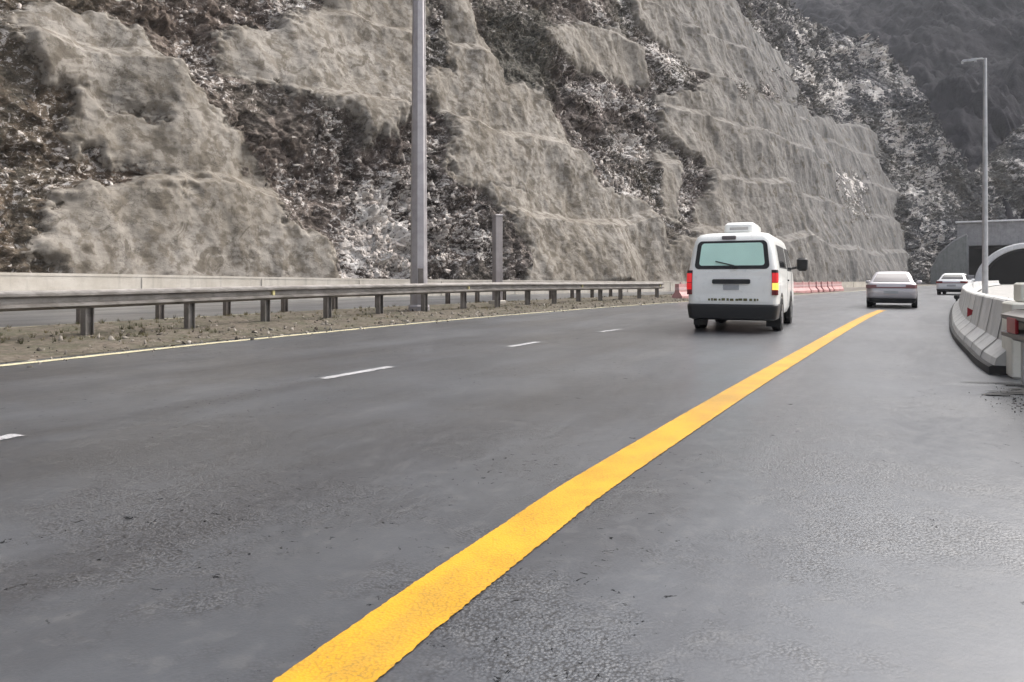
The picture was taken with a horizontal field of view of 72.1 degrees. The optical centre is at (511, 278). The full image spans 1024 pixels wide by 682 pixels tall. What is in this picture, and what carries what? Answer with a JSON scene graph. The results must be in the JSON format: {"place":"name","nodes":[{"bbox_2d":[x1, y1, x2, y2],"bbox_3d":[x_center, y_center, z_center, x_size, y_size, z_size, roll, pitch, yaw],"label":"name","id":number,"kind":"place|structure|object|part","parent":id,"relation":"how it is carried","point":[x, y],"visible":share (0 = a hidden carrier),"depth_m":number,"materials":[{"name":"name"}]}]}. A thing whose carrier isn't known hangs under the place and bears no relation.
{"place":"outdoors","nodes":[
{"label":"outdoors","id":0,"kind":"place"},
{"bbox_2d":[0,291,674,327],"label":"opposite road","id":1,"kind":"structure","parent":0,"point":[40,317],"depth_m":25.30,"materials":[{"name":"grey asphalt"}]},
{"bbox_2d":[6,300,524,327],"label":"edge line","id":2,"kind":"object","parent":1,"relation":"on","point":[205,316],"visible":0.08,"depth_m":19.59,"materials":[{"name":"white paint"}]},
{"bbox_2d":[0,293,808,366],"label":"median verge","id":3,"kind":"structure","parent":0,"point":[78,346],"depth_m":14.41,"materials":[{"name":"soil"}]},
{"bbox_2d":[40,290,611,322],"bbox_3d":[-4.556,0.750,24.239,1.569,1.000,39.341,0,0,31],"label":"guard rail","id":4,"kind":"object","parent":3,"relation":"on","point":[159,311],"visible":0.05,"depth_m":21.39,"materials":[{"name":"metal"}]},
{"bbox_2d":[0,282,663,335],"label":"guard rail","id":5,"kind":"object","parent":3,"relation":"on","point":[86,302],"visible":0.94,"depth_m":15.25,"materials":[{"name":"metal"}]},
{"bbox_2d":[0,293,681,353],"bbox_3d":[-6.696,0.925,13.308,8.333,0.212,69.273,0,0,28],"label":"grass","id":6,"kind":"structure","parent":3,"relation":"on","point":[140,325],"depth_m":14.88,"materials":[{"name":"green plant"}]},
{"bbox_2d":[408,0,429,310],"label":"lamp mast","id":7,"kind":"object","parent":3,"relation":"on","point":[418,264],"visible":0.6,"depth_m":21.22,"materials":[{"name":"metal"}]},
{"bbox_2d":[418,268,422,283],"bbox_3d":[-2.750,-0.050,21.179,0.160,0.550,0.050,0,0,-20],"label":"access door","id":8,"kind":"structure","parent":7,"relation":"in","point":[420,270],"depth_m":21.15,"materials":[{"name":"metal"}]},
{"bbox_2d":[489,214,505,303],"bbox_3d":[-0.550,-0.680,26.500,0.500,3.480,0.500,0,0,-30],"label":"concrete post","id":9,"kind":"object","parent":3,"relation":"on","point":[497,247],"visible":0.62,"depth_m":26.38,"materials":[{"name":"concrete"}]},
{"bbox_2d":[4,284,1005,362],"bbox_3d":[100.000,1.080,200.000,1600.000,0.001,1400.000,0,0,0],"label":"ground","id":10,"kind":"structure","parent":0,"point":[854,288],"depth_m":72.04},
{"bbox_2d":[0,272,866,297],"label":"retaining wall","id":11,"kind":"structure","parent":10,"relation":"on","point":[10,281],"depth_m":33.58,"materials":[{"name":"concrete"}]},
{"bbox_2d":[672,282,688,297],"bbox_3d":[8.861,0.610,36.232,0.560,0.880,1.860,0,0,36],"label":"traffic barrier","id":12,"kind":"object","parent":10,"relation":"on","point":[680,290],"visible":0.62,"depth_m":35.57,"materials":[{"name":"red plastic"}]},
{"bbox_2d":[793,281,805,292],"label":"traffic barrier","id":13,"kind":"object","parent":10,"relation":"on","point":[798,287],"visible":0.6,"depth_m":51.53,"materials":[{"name":"red plastic"}]},
{"bbox_2d":[802,281,810,292],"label":"traffic barrier","id":14,"kind":"object","parent":10,"relation":"on","point":[806,287],"visible":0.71,"depth_m":53.05,"materials":[{"name":"red plastic"}]},
{"bbox_2d":[808,281,817,292],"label":"traffic barrier","id":15,"kind":"object","parent":10,"relation":"on","point":[812,287],"visible":0.8,"depth_m":54.40,"materials":[{"name":"red plastic"}]},
{"bbox_2d":[815,281,822,291],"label":"traffic barrier","id":16,"kind":"object","parent":10,"relation":"on","point":[818,286],"visible":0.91,"depth_m":55.82,"materials":[{"name":"red plastic"}]},
{"bbox_2d":[820,281,828,291],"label":"traffic barrier","id":17,"kind":"object","parent":10,"relation":"on","point":[824,287],"visible":0.81,"depth_m":57.45,"materials":[{"name":"red plastic"}]},
{"bbox_2d":[827,281,833,291],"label":"traffic barrier","id":18,"kind":"object","parent":10,"relation":"on","point":[829,285],"visible":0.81,"depth_m":58.93,"materials":[{"name":"red plastic"}]},
{"bbox_2d":[831,281,838,290],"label":"traffic barrier","id":19,"kind":"object","parent":10,"relation":"on","point":[835,287],"visible":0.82,"depth_m":60.67,"materials":[{"name":"red plastic"}]},
{"bbox_2d":[836,281,843,290],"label":"traffic barrier","id":20,"kind":"object","parent":10,"relation":"on","point":[839,286],"visible":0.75,"depth_m":62.41,"materials":[{"name":"red plastic"}]},
{"bbox_2d":[930,234,967,283],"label":"wing wall","id":21,"kind":"structure","parent":10,"relation":"on","point":[951,257],"depth_m":140.06,"materials":[{"name":"concrete"}]},
{"bbox_2d":[955,219,1023,278],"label":"tunnel portal","id":22,"kind":"object","parent":10,"relation":"on","point":[1004,233],"visible":0.5,"depth_m":139.97,"materials":[{"name":"concrete"}]},
{"bbox_2d":[967,243,1023,283],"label":"tunnel portal","id":23,"kind":"object","parent":10,"relation":"on","point":[1006,266],"visible":0.67,"depth_m":142.50,"materials":[{"name":"concrete"}]},
{"bbox_2d":[0,285,1023,681],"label":"road","id":24,"kind":"structure","parent":0,"point":[846,507],"depth_m":3.34,"materials":[{"name":"grey asphalt"}]},
{"bbox_2d":[0,434,23,439],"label":"lane marking","id":25,"kind":"object","parent":24,"relation":"on","point":[7,436],"visible":1,"depth_m":4.67,"materials":[{"name":"paint"}]},
{"bbox_2d":[322,366,391,378],"bbox_3d":[-1.718,1.045,7.899,0.164,0.001,1.151,0,0,29],"label":"lane marking","id":26,"kind":"object","parent":24,"relation":"on","point":[350,373],"visible":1,"depth_m":7.86,"materials":[{"name":"paint"}]},
{"bbox_2d":[0,285,931,365],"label":"edge line","id":27,"kind":"object","parent":24,"relation":"on","point":[272,337],"visible":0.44,"depth_m":11.76,"materials":[{"name":"white paint"}]},
{"bbox_2d":[509,342,538,346],"bbox_3d":[0.200,1.045,11.300,0.160,0.001,0.950,0,0,30],"label":"lane marking","id":28,"kind":"object","parent":24,"relation":"on","point":[523,344],"visible":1,"depth_m":11.22,"materials":[{"name":"paint"}]},
{"bbox_2d":[273,310,884,681],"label":"yellow line","id":29,"kind":"object","parent":24,"relation":"on","point":[375,644],"visible":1,"depth_m":2.58,"materials":[{"name":"paint"}]},
{"bbox_2d":[687,222,807,330],"bbox_3d":[5.299,-0.025,15.914,2.410,2.250,4.760,0,0,25],"label":"van","id":30,"kind":"object","parent":24,"relation":"on","point":[740,271],"visible":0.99,"depth_m":13.91,"materials":[{"name":"white paint"}]},
{"bbox_3d":[4.324,-0.475,13.870,1.410,0.560,0.172,0,0,26],"label":"rear window","id":31,"kind":"part","parent":30,"relation":"part of","materials":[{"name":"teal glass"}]},
{"bbox_3d":[5.701,-0.455,14.925,0.103,0.470,1.700,0,0,25],"label":"side window","id":32,"kind":"part","parent":30,"relation":"part of","materials":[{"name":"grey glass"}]},
{"bbox_3d":[6.440,-0.435,16.472,0.107,0.510,1.270,0,0,26],"label":"door window","id":33,"kind":"part","parent":30,"relation":"part of","materials":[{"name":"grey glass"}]},
{"bbox_2d":[866,271,921,307],"bbox_3d":[14.666,0.399,27.112,1.953,1.386,4.222,0,0,30],"label":"car","id":34,"kind":"object","parent":24,"relation":"on","point":[891,286],"visible":1,"depth_m":25.49,"materials":[{"name":"silver metal"}]},
{"bbox_3d":[13.974,-0.048,25.912,1.195,0.299,0.432,0,0,30],"label":"rear window","id":35,"kind":"part","parent":34,"relation":"part of","materials":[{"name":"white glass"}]},
{"bbox_2d":[936,273,974,294],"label":"car","id":36,"kind":"object","parent":24,"relation":"on","point":[949,282],"visible":0.73,"depth_m":46.30,"materials":[{"name":"white paint"}]},
{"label":"rear window","id":37,"kind":"part","parent":36,"relation":"part of","materials":[{"name":"grey glass"}]},
{"bbox_2d":[949,280,1014,374],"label":"concrete barrier","id":38,"kind":"object","parent":24,"relation":"on","point":[975,323],"visible":0.85,"depth_m":9.90,"materials":[{"name":"concrete"}]},
{"bbox_2d":[963,381,1023,394],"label":"mud","id":39,"kind":"structure","parent":24,"relation":"on","point":[1010,392],"depth_m":6.50,"materials":[{"name":"soil"}]},
{"bbox_2d":[969,385,1023,412],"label":"grit","id":40,"kind":"object","parent":24,"relation":"on","point":[1013,401],"visible":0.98,"depth_m":6.00,"materials":[{"name":"gravel"}]},
{"bbox_2d":[1001,309,1023,384],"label":"guard rail","id":41,"kind":"object","parent":24,"relation":"on","point":[1015,324],"visible":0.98,"depth_m":6.83,"materials":[{"name":"metal"}]},
{"bbox_2d":[1002,283,1023,378],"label":"end block","id":42,"kind":"structure","parent":24,"relation":"on","point":[1011,347],"depth_m":7.49,"materials":[{"name":"beige concrete"}]},
{"bbox_2d":[0,0,1023,283],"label":"cliff","id":43,"kind":"structure","parent":0,"point":[164,134],"depth_m":52.78,"materials":[{"name":"grey stone"}]},
{"bbox_2d":[0,0,862,279],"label":"rubble","id":44,"kind":"object","parent":43,"relation":"on","point":[359,234],"visible":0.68,"depth_m":47.80,"materials":[{"name":"stone"}]},
{"bbox_2d":[0,0,1023,282],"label":"scrub","id":45,"kind":"object","parent":43,"relation":"on","point":[640,176],"visible":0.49,"depth_m":76.62,"materials":[{"name":"green plant"}]},
{"bbox_2d":[788,0,1023,219],"bbox_3d":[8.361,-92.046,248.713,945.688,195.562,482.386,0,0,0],"label":"mountain","id":46,"kind":"structure","parent":0,"point":[932,44],"depth_m":284.79,"materials":[{"name":"grey stone"}]},
{"bbox_2d":[979,284,1013,298],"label":"paved apron","id":47,"kind":"object","parent":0,"point":[1007,290],"visible":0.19,"depth_m":63.73,"materials":[{"name":"grey concrete"}]},
{"bbox_2d":[961,57,987,293],"bbox_3d":[23.177,-5.032,35.206,1.220,12.165,0.420,0,0,31],"label":"street lamp","id":48,"kind":"object","parent":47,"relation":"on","point":[984,219],"visible":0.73,"depth_m":34.92,"materials":[{"name":"metal"}]}
]}

